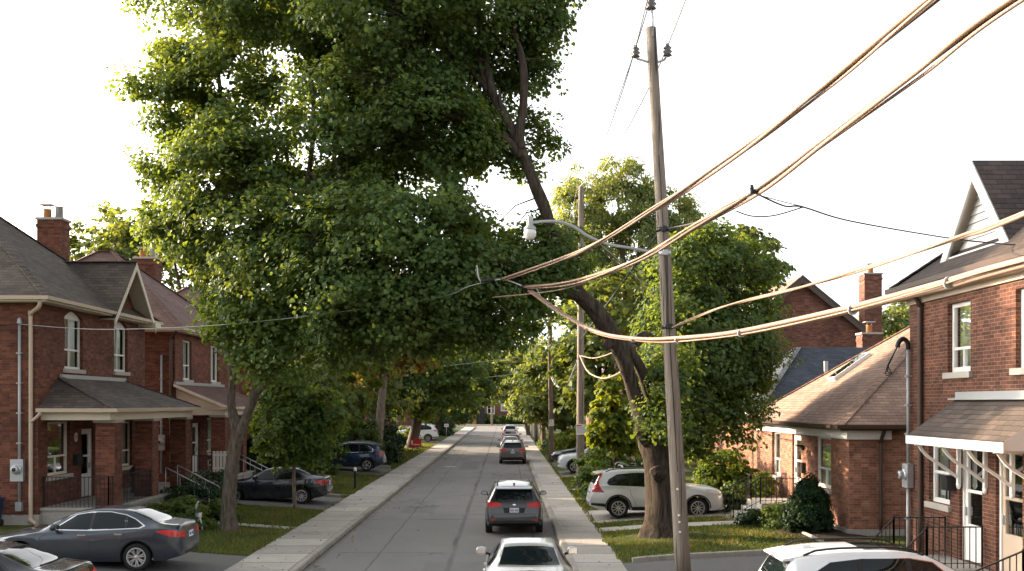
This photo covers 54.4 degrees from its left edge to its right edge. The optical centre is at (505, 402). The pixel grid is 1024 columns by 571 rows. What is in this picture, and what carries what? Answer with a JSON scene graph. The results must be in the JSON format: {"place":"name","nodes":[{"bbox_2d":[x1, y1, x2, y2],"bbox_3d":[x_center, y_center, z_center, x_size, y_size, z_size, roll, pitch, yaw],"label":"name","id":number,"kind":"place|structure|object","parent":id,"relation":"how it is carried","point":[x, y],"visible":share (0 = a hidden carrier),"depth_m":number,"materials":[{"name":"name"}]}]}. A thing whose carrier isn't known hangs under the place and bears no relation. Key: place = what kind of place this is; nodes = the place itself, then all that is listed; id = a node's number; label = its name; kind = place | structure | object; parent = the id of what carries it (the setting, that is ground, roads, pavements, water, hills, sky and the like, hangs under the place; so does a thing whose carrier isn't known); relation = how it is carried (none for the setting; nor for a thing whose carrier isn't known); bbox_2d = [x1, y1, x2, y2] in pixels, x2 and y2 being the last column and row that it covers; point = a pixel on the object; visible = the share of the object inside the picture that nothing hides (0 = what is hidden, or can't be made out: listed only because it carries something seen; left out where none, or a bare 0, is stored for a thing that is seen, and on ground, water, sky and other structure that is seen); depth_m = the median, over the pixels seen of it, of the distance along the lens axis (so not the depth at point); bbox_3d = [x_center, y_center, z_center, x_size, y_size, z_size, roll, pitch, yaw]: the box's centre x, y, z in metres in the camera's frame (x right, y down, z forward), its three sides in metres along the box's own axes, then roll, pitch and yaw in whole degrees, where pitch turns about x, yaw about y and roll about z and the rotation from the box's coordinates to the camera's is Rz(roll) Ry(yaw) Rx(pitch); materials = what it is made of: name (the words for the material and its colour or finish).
{"place":"outdoors","nodes":[
{"label":"outdoors","id":0,"kind":"place"},
{"bbox_2d":[92,552,247,570],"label":"driveway","id":1,"kind":"structure","parent":0,"point":[192,561],"depth_m":25.15,"materials":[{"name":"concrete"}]},
{"bbox_2d":[0,541,95,570],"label":"parked car","id":2,"kind":"object","parent":1,"relation":"on","point":[15,556],"visible":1,"depth_m":17.61,"materials":[{"name":"silver paint"}]},
{"bbox_2d":[0,505,198,570],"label":"parked car","id":3,"kind":"object","parent":1,"relation":"on","point":[136,537],"visible":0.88,"depth_m":23.85,"materials":[{"name":"grey paint"}]},
{"bbox_2d":[0,426,463,555],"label":"lawn ground","id":4,"kind":"structure","parent":0,"point":[4,529],"depth_m":29.78,"materials":[{"name":"green plant"}]},
{"bbox_2d":[70,200,140,260],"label":"street tree","id":5,"kind":"object","parent":4,"relation":"on","point":[76,244],"visible":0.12,"depth_m":78.79,"materials":[{"name":"green plant"}]},
{"bbox_2d":[0,204,219,525],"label":"brick house","id":6,"kind":"structure","parent":4,"relation":"on","point":[83,411],"depth_m":31.33,"materials":[{"name":"brick"}]},
{"bbox_2d":[46,421,73,480],"bbox_3d":[-13.842,1.465,30.775,0.235,1.770,1.730,0,0,0],"label":"window","id":7,"kind":"structure","parent":6,"relation":"in","point":[57,431],"depth_m":30.96,"materials":[{"name":"clear glass"}]},
{"bbox_2d":[63,312,85,373],"bbox_3d":[-13.909,-1.945,31.825,0.369,1.990,1.530,0,0,0],"label":"window","id":8,"kind":"structure","parent":6,"relation":"in","point":[71,317],"depth_m":32.18,"materials":[{"name":"white paint"}]},
{"bbox_2d":[81,429,90,496],"bbox_3d":[-13.902,1.975,32.875,0.095,2.250,0.950,0,0,0],"label":"door","id":9,"kind":"structure","parent":6,"relation":"in","point":[83,431],"depth_m":33.17,"materials":[{"name":"white paint"}]},
{"bbox_2d":[75,321,130,375],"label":"window","id":10,"kind":"structure","parent":6,"relation":"in","point":[117,371],"depth_m":35.87,"materials":[{"name":"white paint"}]},
{"bbox_2d":[81,422,132,470],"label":"window","id":11,"kind":"structure","parent":6,"relation":"in","point":[83,436],"depth_m":36.41,"materials":[{"name":"white wood"}]},
{"bbox_2d":[20,279,499,329],"bbox_3d":[-7.153,-2.655,27.730,14.666,1.064,0.621,0,0,15],"label":"cable","id":12,"kind":"object","parent":6,"relation":"attached to","point":[216,325],"visible":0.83,"depth_m":28.52,"materials":[{"name":"grey paint"}]},
{"bbox_2d":[82,199,185,290],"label":"street tree","id":13,"kind":"object","parent":4,"relation":"on","point":[119,230],"visible":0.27,"depth_m":75.03,"materials":[{"name":"green plant"}]},
{"bbox_2d":[75,247,267,487],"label":"brick house","id":14,"kind":"structure","parent":4,"relation":"on","point":[180,363],"depth_m":43.24,"materials":[{"name":"brick"}]},
{"bbox_2d":[182,340,193,382],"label":"window","id":15,"kind":"structure","parent":14,"relation":"in","point":[185,379],"depth_m":43.55,"materials":[{"name":"white paint"}]},
{"bbox_2d":[186,345,220,383],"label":"window","id":16,"kind":"structure","parent":14,"relation":"in","point":[213,356],"depth_m":47.53,"materials":[{"name":"white paint"}]},
{"bbox_2d":[138,216,210,291],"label":"street tree","id":17,"kind":"object","parent":4,"relation":"on","point":[179,277],"visible":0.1,"depth_m":71.77,"materials":[{"name":"green plant"}]},
{"bbox_2d":[176,287,301,448],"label":"brick house","id":18,"kind":"structure","parent":4,"relation":"on","point":[183,292],"depth_m":54.60,"materials":[{"name":"brick"}]},
{"bbox_2d":[246,435,285,474],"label":"shrub","id":19,"kind":"object","parent":4,"relation":"on","point":[252,455],"visible":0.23,"depth_m":46.54,"materials":[{"name":"plant"}]},
{"bbox_2d":[104,0,431,532],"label":"maple tree","id":20,"kind":"object","parent":4,"relation":"on","point":[220,136],"visible":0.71,"depth_m":29.73,"materials":[{"name":"green plant"}]},
{"bbox_2d":[246,429,351,474],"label":"shrub","id":21,"kind":"object","parent":4,"relation":"on","point":[331,465],"visible":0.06,"depth_m":55.03,"materials":[{"name":"green plant"}]},
{"bbox_2d":[247,361,351,507],"bbox_3d":[-8.075,1.157,38.597,3.923,5.894,3.331,0,0,-26],"label":"young maple","id":22,"kind":"object","parent":4,"relation":"on","point":[308,421],"visible":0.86,"depth_m":37.92,"materials":[{"name":"green plant"}]},
{"bbox_2d":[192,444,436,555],"bbox_3d":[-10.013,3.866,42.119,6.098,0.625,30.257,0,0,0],"label":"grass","id":23,"kind":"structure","parent":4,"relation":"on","point":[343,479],"depth_m":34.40,"materials":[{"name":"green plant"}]},
{"bbox_2d":[283,335,397,470],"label":"street tree","id":24,"kind":"object","parent":4,"relation":"on","point":[355,400],"visible":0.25,"depth_m":56.76,"materials":[{"name":"green plant"}]},
{"bbox_2d":[331,413,385,448],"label":"shrub","id":25,"kind":"object","parent":4,"relation":"on","point":[354,423],"visible":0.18,"depth_m":63.69,"materials":[{"name":"green plant"}]},
{"bbox_2d":[335,411,407,464],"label":"shrub","id":26,"kind":"object","parent":4,"relation":"on","point":[394,443],"visible":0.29,"depth_m":66.30,"materials":[{"name":"green plant"}]},
{"bbox_2d":[329,351,428,425],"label":"street tree","id":27,"kind":"object","parent":4,"relation":"on","point":[391,402],"visible":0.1,"depth_m":76.85,"materials":[{"name":"green plant"}]},
{"bbox_2d":[351,268,440,464],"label":"street tree","id":28,"kind":"object","parent":4,"relation":"on","point":[420,365],"visible":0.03,"depth_m":64.98,"materials":[{"name":"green plant"}]},
{"bbox_2d":[383,442,435,467],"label":"grass","id":29,"kind":"structure","parent":4,"relation":"on","point":[408,453],"depth_m":81.58,"materials":[{"name":"green plant"}]},
{"bbox_2d":[355,333,489,448],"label":"street tree","id":30,"kind":"object","parent":4,"relation":"on","point":[439,390],"visible":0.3,"depth_m":86.15,"materials":[{"name":"green plant"}]},
{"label":"garden soil","id":31,"kind":"structure","parent":4,"relation":"on","visible":0},
{"bbox_2d":[127,499,219,531],"bbox_3d":[-10.663,3.616,30.892,3.523,1.282,1.967,0,0,-21],"label":"shrub","id":32,"kind":"object","parent":31,"relation":"on","point":[180,510],"visible":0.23,"depth_m":31.09,"materials":[{"name":"green plant"}]},
{"bbox_2d":[166,494,207,515],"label":"shrub","id":33,"kind":"object","parent":31,"relation":"on","point":[185,501],"visible":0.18,"depth_m":32.14,"materials":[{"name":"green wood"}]},
{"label":"garden soil","id":34,"kind":"structure","parent":4,"relation":"on","visible":0},
{"bbox_2d":[159,476,240,512],"bbox_3d":[-10.825,3.391,34.950,2.436,1.700,2.798,0,0,18],"label":"shrub","id":35,"kind":"object","parent":34,"relation":"on","point":[201,491],"visible":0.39,"depth_m":34.33,"materials":[{"name":"green plant"}]},
{"bbox_2d":[192,469,240,498],"bbox_3d":[-11.300,3.313,38.242,2.206,1.609,2.036,0,0,0],"label":"shrub","id":36,"kind":"object","parent":34,"relation":"on","point":[217,477],"visible":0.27,"depth_m":37.91,"materials":[{"name":"green plant"}]},
{"bbox_2d":[203,498,246,520],"bbox_3d":[-9.692,3.762,33.905,1.561,1.066,1.471,0,0,25],"label":"shrub","id":37,"kind":"object","parent":34,"relation":"on","point":[215,506],"visible":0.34,"depth_m":33.65,"materials":[{"name":"green plant"}]},
{"bbox_2d":[236,496,344,509],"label":"driveway","id":38,"kind":"structure","parent":0,"point":[322,502],"depth_m":40.26,"materials":[{"name":"concrete"}]},
{"bbox_2d":[217,466,332,503],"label":"parked car","id":39,"kind":"object","parent":38,"relation":"on","point":[266,484],"visible":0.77,"depth_m":40.14,"materials":[{"name":"black paint"}]},
{"bbox_2d":[224,427,473,570],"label":"pavement","id":40,"kind":"structure","parent":0,"point":[287,548],"depth_m":34.38,"materials":[{"name":"concrete"}]},
{"bbox_2d":[328,466,392,474],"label":"driveway","id":41,"kind":"structure","parent":0,"point":[377,470],"depth_m":59.84,"materials":[{"name":"grey asphalt"}]},
{"bbox_2d":[325,441,386,470],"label":"parked suv","id":42,"kind":"object","parent":41,"relation":"on","point":[372,453],"visible":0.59,"depth_m":58.55,"materials":[{"name":"blue paint"}]},
{"bbox_2d":[421,440,438,443],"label":"driveway","id":43,"kind":"structure","parent":0,"point":[436,442],"depth_m":104.54,"materials":[{"name":"concrete"}]},
{"bbox_2d":[397,424,438,441],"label":"parked van","id":44,"kind":"object","parent":43,"relation":"on","point":[431,430],"visible":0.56,"depth_m":103.13,"materials":[{"name":"white paint"}]},
{"bbox_2d":[302,427,559,570],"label":"road","id":45,"kind":"structure","parent":0,"point":[395,540],"depth_m":35.23,"materials":[{"name":"grey asphalt"}]},
{"bbox_2d":[197,442,778,569],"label":"fallen leaves","id":46,"kind":"object","parent":45,"relation":"on","point":[444,507],"visible":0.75,"depth_m":38.51,"materials":[{"name":"brown plant"}]},
{"bbox_2d":[497,439,527,463],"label":"parked suv","id":47,"kind":"object","parent":45,"relation":"on","point":[512,449],"visible":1,"depth_m":69.91,"materials":[{"name":"grey paint"}]},
{"bbox_2d":[481,478,545,531],"bbox_3d":[0.280,3.437,34.399,2.315,1.725,4.514,0,0,0],"label":"parked suv","id":48,"kind":"object","parent":45,"relation":"on","point":[513,502],"visible":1,"depth_m":32.32,"materials":[{"name":"grey paint"}]},
{"bbox_2d":[476,537,577,570],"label":"car","id":49,"kind":"object","parent":45,"relation":"on","point":[527,554],"visible":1,"depth_m":19.93,"materials":[{"name":"silver metal"}]},
{"bbox_2d":[422,416,585,424],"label":"lawn ground","id":50,"kind":"structure","parent":0,"point":[507,423],"depth_m":191.23,"materials":[{"name":"green plant"}]},
{"bbox_2d":[428,370,538,423],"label":"brick house","id":51,"kind":"structure","parent":50,"relation":"on","point":[501,410],"depth_m":202.00,"materials":[{"name":"brown brick"}]},
{"bbox_2d":[468,413,524,423],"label":"hedge","id":52,"kind":"object","parent":50,"relation":"on","point":[503,419],"visible":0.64,"depth_m":195.67,"materials":[{"name":"green plant"}]},
{"bbox_2d":[0,0,1023,369],"label":"sky","id":53,"kind":"structure","parent":0,"point":[735,68],"materials":[{"name":"white"}]},
{"bbox_2d":[517,427,626,570],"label":"pavement","id":54,"kind":"structure","parent":0,"point":[581,533],"depth_m":34.67,"materials":[{"name":"concrete"}]},
{"bbox_2d":[558,467,692,476],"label":"driveway","id":55,"kind":"structure","parent":0,"point":[565,473],"depth_m":57.67,"materials":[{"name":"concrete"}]},
{"bbox_2d":[557,446,635,472],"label":"parked suv","id":56,"kind":"object","parent":55,"relation":"on","point":[566,460],"visible":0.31,"depth_m":57.56,"materials":[{"name":"white paint"}]},
{"bbox_2d":[586,504,730,522],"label":"driveway","id":57,"kind":"structure","parent":0,"point":[602,515],"depth_m":35.64,"materials":[{"name":"concrete"}]},
{"bbox_2d":[586,462,723,517],"bbox_3d":[5.359,3.112,36.000,4.807,1.902,2.260,0,0,0],"label":"parked suv","id":58,"kind":"object","parent":57,"relation":"on","point":[608,487],"visible":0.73,"depth_m":35.15,"materials":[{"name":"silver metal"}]},
{"bbox_2d":[599,521,738,531],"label":"path","id":59,"kind":"structure","parent":0,"point":[689,523],"depth_m":32.67,"materials":[{"name":"concrete"}]},
{"bbox_2d":[622,555,767,570],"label":"driveway","id":60,"kind":"structure","parent":0,"point":[745,563],"depth_m":24.91,"materials":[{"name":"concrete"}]},
{"bbox_2d":[758,537,955,570],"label":"parked suv","id":61,"kind":"object","parent":60,"relation":"on","point":[849,556],"visible":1,"depth_m":15.98,"materials":[{"name":"white paint"}]},
{"bbox_2d":[524,425,904,562],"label":"lawn ground","id":62,"kind":"structure","parent":0,"point":[693,465],"depth_m":29.30,"materials":[{"name":"green plant"}]},
{"bbox_2d":[483,338,545,434],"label":"street tree","id":63,"kind":"object","parent":62,"relation":"on","point":[515,360],"visible":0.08,"depth_m":127.76,"materials":[{"name":"green plant"}]},
{"bbox_2d":[501,343,555,436],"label":"street tree","id":64,"kind":"object","parent":62,"relation":"on","point":[514,403],"visible":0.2,"depth_m":95.82,"materials":[{"name":"green plant"}]},
{"bbox_2d":[548,299,553,461],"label":"utility pole","id":65,"kind":"object","parent":62,"relation":"on","point":[550,416],"visible":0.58,"depth_m":69.66,"materials":[{"name":"brown wood"}]},
{"bbox_2d":[514,336,596,447],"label":"street tree","id":66,"kind":"object","parent":62,"relation":"on","point":[536,403],"visible":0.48,"depth_m":79.00,"materials":[{"name":"green plant"}]},
{"bbox_2d":[547,427,585,450],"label":"hedge","id":67,"kind":"object","parent":62,"relation":"on","point":[564,441],"visible":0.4,"depth_m":76.83,"materials":[{"name":"green plant"}]},
{"bbox_2d":[576,185,583,488],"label":"utility pole","id":68,"kind":"object","parent":62,"relation":"on","point":[580,393],"visible":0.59,"depth_m":47.67,"materials":[{"name":"brown wood"}]},
{"bbox_2d":[542,266,660,457],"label":"street tree","id":69,"kind":"object","parent":62,"relation":"on","point":[603,291],"visible":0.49,"depth_m":56.08,"materials":[{"name":"green plant"}]},
{"bbox_2d":[570,446,643,487],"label":"shrub","id":70,"kind":"object","parent":62,"relation":"on","point":[591,465],"visible":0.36,"depth_m":46.46,"materials":[{"name":"green plant"}]},
{"bbox_2d":[584,371,640,467],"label":"sapling","id":71,"kind":"object","parent":62,"relation":"on","point":[610,416],"visible":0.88,"depth_m":42.29,"materials":[{"name":"green plant"}]},
{"bbox_2d":[546,153,715,409],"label":"street tree","id":72,"kind":"object","parent":62,"relation":"on","point":[599,218],"visible":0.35,"depth_m":72.78,"materials":[{"name":"green plant"}]},
{"bbox_2d":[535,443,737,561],"bbox_3d":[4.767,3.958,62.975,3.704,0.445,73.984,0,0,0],"label":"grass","id":73,"kind":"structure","parent":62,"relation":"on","point":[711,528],"depth_m":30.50,"materials":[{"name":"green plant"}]},
{"bbox_2d":[631,0,690,570],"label":"utility pole","id":74,"kind":"object","parent":62,"relation":"on","point":[678,499],"visible":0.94,"depth_m":22.88,"materials":[{"name":"brown wood"}]},
{"bbox_2d":[524,216,657,254],"bbox_3d":[1.993,-3.856,22.900,3.157,0.882,0.286,0,0,0],"label":"street lamp","id":75,"kind":"object","parent":74,"relation":"attached to","point":[529,230],"visible":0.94,"depth_m":22.87,"materials":[{"name":"grey metal"}]},
{"bbox_2d":[500,0,939,280],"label":"cable bundle","id":76,"kind":"object","parent":74,"relation":"attached to","point":[911,15],"visible":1,"depth_m":13.19,"materials":[{"name":"beige rubber"}]},
{"bbox_2d":[524,0,1023,288],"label":"cable bundle","id":77,"kind":"object","parent":74,"relation":"attached to","point":[980,23],"visible":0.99,"depth_m":11.61,"materials":[{"name":"beige rubber"}]},
{"bbox_2d":[528,256,1023,342],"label":"cable bundle","id":78,"kind":"object","parent":74,"relation":"attached to","point":[992,270],"visible":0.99,"depth_m":12.69,"materials":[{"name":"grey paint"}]},
{"bbox_2d":[672,211,1023,328],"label":"cable bundle","id":79,"kind":"object","parent":74,"relation":"attached to","point":[1000,223],"visible":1,"depth_m":12.48,"materials":[{"name":"beige rubber"}]},
{"bbox_2d":[602,531,724,545],"bbox_3d":[4.726,4.049,29.922,3.809,0.249,3.111,0,0,0],"label":"lawn mound","id":80,"kind":"object","parent":62,"relation":"on","point":[635,535],"visible":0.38,"depth_m":29.54,"materials":[{"name":"green plant"}]},
{"bbox_2d":[244,0,803,538],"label":"maple tree","id":81,"kind":"object","parent":80,"relation":"on","point":[448,244],"visible":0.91,"depth_m":28.96,"materials":[{"name":"green plant"}]},
{"bbox_2d":[632,549,768,562],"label":"kerb","id":82,"kind":"structure","parent":62,"relation":"on","point":[702,555],"depth_m":25.87,"materials":[{"name":"concrete"}]},
{"bbox_2d":[691,449,759,497],"bbox_3d":[8.533,2.834,38.647,2.746,2.205,2.644,0,0,0],"label":"shrub","id":83,"kind":"object","parent":62,"relation":"on","point":[711,473],"visible":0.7,"depth_m":37.96,"materials":[{"name":"green plant"}]},
{"bbox_2d":[720,479,755,511],"bbox_3d":[8.389,3.472,35.981,1.532,1.421,1.393,0,0,36],"label":"shrub","id":84,"kind":"object","parent":62,"relation":"on","point":[729,484],"visible":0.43,"depth_m":35.79,"materials":[{"name":"green plant"}]},
{"bbox_2d":[683,223,796,298],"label":"street tree","id":85,"kind":"object","parent":62,"relation":"on","point":[770,244],"visible":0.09,"depth_m":65.54,"materials":[{"name":"green plant"}]},
{"bbox_2d":[732,508,765,526],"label":"shrub","id":86,"kind":"object","parent":62,"relation":"on","point":[749,516],"visible":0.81,"depth_m":31.50,"materials":[{"name":"green plant"}]},
{"bbox_2d":[731,470,780,509],"bbox_3d":[9.040,3.310,36.098,1.826,1.696,1.778,0,0,20],"label":"shrub","id":87,"kind":"object","parent":62,"relation":"on","point":[769,477],"visible":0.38,"depth_m":35.87,"materials":[{"name":"green plant"}]},
{"bbox_2d":[696,263,882,464],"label":"brick house","id":88,"kind":"structure","parent":62,"relation":"on","point":[839,331],"depth_m":54.00,"materials":[{"name":"red brick"}]},
{"bbox_2d":[723,321,883,475],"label":"brick house","id":89,"kind":"structure","parent":62,"relation":"on","point":[818,361],"depth_m":44.89,"materials":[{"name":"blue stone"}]},
{"bbox_2d":[722,325,909,535],"bbox_3d":[13.995,0.485,34.300,13.030,7.630,11.580,0,0,0],"label":"brick bungalow","id":90,"kind":"object","parent":62,"relation":"on","point":[839,430],"visible":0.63,"depth_m":30.52,"materials":[{"name":"brick"}]},
{"bbox_2d":[769,432,780,479],"bbox_3d":[10.043,1.935,36.800,0.235,1.750,1.380,0,0,0],"label":"window","id":91,"kind":"structure","parent":90,"relation":"in","point":[777,434],"depth_m":37.00,"materials":[{"name":"white paint"}]},
{"bbox_2d":[794,435,800,490],"bbox_3d":[10.103,2.225,34.225,0.095,2.250,1.050,0,0,0],"label":"door","id":92,"kind":"structure","parent":90,"relation":"in","point":[797,438],"depth_m":34.56,"materials":[{"name":"white paint"}]},
{"bbox_2d":[818,436,831,494],"bbox_3d":[10.043,1.935,31.400,0.235,1.750,1.780,0,0,0],"label":"window","id":93,"kind":"structure","parent":90,"relation":"in","point":[824,443],"depth_m":31.57,"materials":[{"name":"white paint"}]},
{"bbox_2d":[769,528,867,541],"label":"garden soil","id":94,"kind":"structure","parent":62,"relation":"on","point":[836,533],"depth_m":28.70,"materials":[{"name":"brown soil"}]},
{"bbox_2d":[757,500,785,530],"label":"shrub","id":95,"kind":"object","parent":94,"relation":"on","point":[771,513],"visible":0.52,"depth_m":30.73,"materials":[{"name":"green plant"}]},
{"bbox_2d":[777,471,836,532],"bbox_3d":[8.951,3.079,29.635,1.691,2.101,1.781,0,0,0],"label":"topiary","id":96,"kind":"object","parent":94,"relation":"on","point":[807,506],"visible":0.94,"depth_m":29.20,"materials":[{"name":"green plant"}]},
{"bbox_2d":[858,302,909,340],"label":"street tree","id":97,"kind":"object","parent":62,"relation":"on","point":[899,315],"visible":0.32,"depth_m":80.79,"materials":[{"name":"green plant"}]},
{"bbox_2d":[869,160,1023,570],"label":"brick house","id":98,"kind":"structure","parent":62,"relation":"on","point":[961,475],"depth_m":20.32,"materials":[{"name":"brown brick"}]},
{"bbox_2d":[759,195,1015,244],"bbox_3d":[6.411,-2.981,16.750,7.243,0.170,0.854,0,0,-34],"label":"cable","id":99,"kind":"object","parent":98,"relation":"attached to","point":[875,225],"visible":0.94,"depth_m":16.90,"materials":[{"name":"black rubber"}]},
{"bbox_2d":[924,446,951,511],"bbox_3d":[9.543,1.485,21.825,0.235,1.690,1.230,0,0,0],"label":"window","id":100,"kind":"structure","parent":98,"relation":"in","point":[939,495],"depth_m":22.07,"materials":[{"name":"white paint"}]},
{"bbox_2d":[942,301,972,378],"bbox_3d":[9.543,-1.320,20.875,0.235,1.600,1.230,0,0,0],"label":"window","id":101,"kind":"structure","parent":98,"relation":"in","point":[960,311],"depth_m":21.05,"materials":[{"name":"white paint"}]},
{"bbox_2d":[963,451,981,562],"bbox_3d":[9.603,2.040,20.350,0.095,2.480,1.000,0,0,0],"label":"door","id":102,"kind":"structure","parent":98,"relation":"in","point":[972,487],"depth_m":20.52,"materials":[{"name":"white paint"}]},
{"bbox_2d":[999,454,1022,570],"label":"door","id":103,"kind":"structure","parent":98,"relation":"in","point":[1010,510],"depth_m":18.96,"materials":[{"name":"white paint"}]},
{"bbox_2d":[1009,289,1023,374],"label":"window","id":104,"kind":"structure","parent":98,"relation":"in","point":[1012,371],"depth_m":18.49,"materials":[{"name":"white paint"}]},
{"label":"ground","id":105,"kind":"structure","parent":0,"visible":0},
{"bbox_2d":[288,427,475,570],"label":"kerb","id":106,"kind":"structure","parent":105,"relation":"on","point":[305,562],"depth_m":34.74,"materials":[{"name":"concrete"}]},
{"bbox_2d":[405,344,510,440],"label":"street tree","id":107,"kind":"object","parent":105,"relation":"on","point":[458,415],"visible":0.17,"depth_m":107.74,"materials":[{"name":"green plant"}]},
{"bbox_2d":[518,432,578,570],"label":"kerb","id":108,"kind":"structure","parent":105,"relation":"on","point":[563,544],"depth_m":35.08,"materials":[{"name":"concrete"}]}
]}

